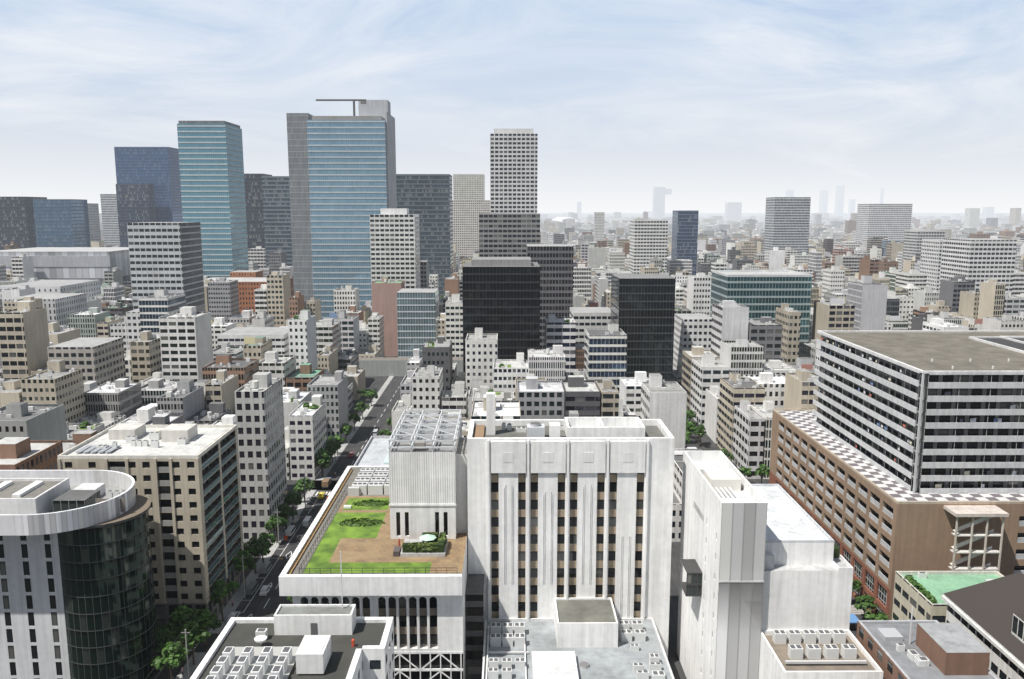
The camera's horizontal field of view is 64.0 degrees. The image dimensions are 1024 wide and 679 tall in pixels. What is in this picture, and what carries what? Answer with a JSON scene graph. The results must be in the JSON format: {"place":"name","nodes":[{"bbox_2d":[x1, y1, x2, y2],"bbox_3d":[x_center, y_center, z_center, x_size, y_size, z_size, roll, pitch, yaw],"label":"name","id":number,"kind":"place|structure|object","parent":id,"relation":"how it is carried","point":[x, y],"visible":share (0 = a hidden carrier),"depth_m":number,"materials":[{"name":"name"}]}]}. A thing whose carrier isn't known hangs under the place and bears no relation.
{"place":"outdoors","nodes":[
{"label":"outdoors","id":0,"kind":"place"},
{"bbox_2d":[0,0,1023,212],"label":"sky","id":1,"kind":"structure","parent":0,"point":[713,103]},
{"bbox_2d":[151,213,1023,678],"bbox_3d":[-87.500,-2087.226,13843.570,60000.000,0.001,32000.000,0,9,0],"label":"terrain","id":2,"kind":"structure","parent":0,"point":[703,441],"depth_m":217.97,"materials":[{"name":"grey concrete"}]},
{"bbox_2d":[0,470,158,678],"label":"curved glass building","id":3,"kind":"structure","parent":2,"relation":"on","point":[77,596],"depth_m":155.44,"materials":[{"name":"concrete"}]},
{"bbox_2d":[57,423,243,630],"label":"office building","id":4,"kind":"structure","parent":2,"relation":"on","point":[186,477],"depth_m":180.08,"materials":[{"name":"clear concrete"}]},
{"bbox_2d":[147,376,404,678],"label":"street","id":5,"kind":"structure","parent":2,"relation":"on","point":[256,594],"depth_m":214.29,"materials":[{"name":"grey asphalt"}]},
{"bbox_2d":[0,99,1016,465],"bbox_3d":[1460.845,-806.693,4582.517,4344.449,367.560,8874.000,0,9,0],"label":"city skyline buildings","id":6,"kind":"structure","parent":2,"relation":"on","point":[342,205],"depth_m":607.27,"materials":[{"name":"glass"},{"name":"concrete"},{"name":"metal"}]},
{"bbox_2d":[0,233,1023,541],"bbox_3d":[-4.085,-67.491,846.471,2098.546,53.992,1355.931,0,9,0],"label":"city buildings","id":7,"kind":"structure","parent":2,"relation":"on","point":[728,393],"depth_m":351.21,"materials":[{"name":"grey concrete"}]},
{"bbox_2d":[190,392,882,678],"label":"building complex","id":8,"kind":"structure","parent":2,"relation":"on","point":[490,546],"depth_m":156.16,"materials":[{"name":"clear concrete"}]},
{"bbox_2d":[99,208,1023,246],"bbox_3d":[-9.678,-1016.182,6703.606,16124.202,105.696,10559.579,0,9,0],"label":"city","id":9,"kind":"object","parent":2,"relation":"on","point":[615,226],"visible":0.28,"depth_m":2877.33,"materials":[{"name":"grey concrete"}]},
{"bbox_2d":[769,330,1023,619],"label":"office building","id":10,"kind":"structure","parent":2,"relation":"on","point":[896,450],"depth_m":185.50,"materials":[{"name":"brown concrete"}]},
{"bbox_2d":[850,571,1023,678],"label":"buildings","id":11,"kind":"structure","parent":2,"relation":"on","point":[955,625],"depth_m":138.88,"materials":[{"name":"grey concrete"}]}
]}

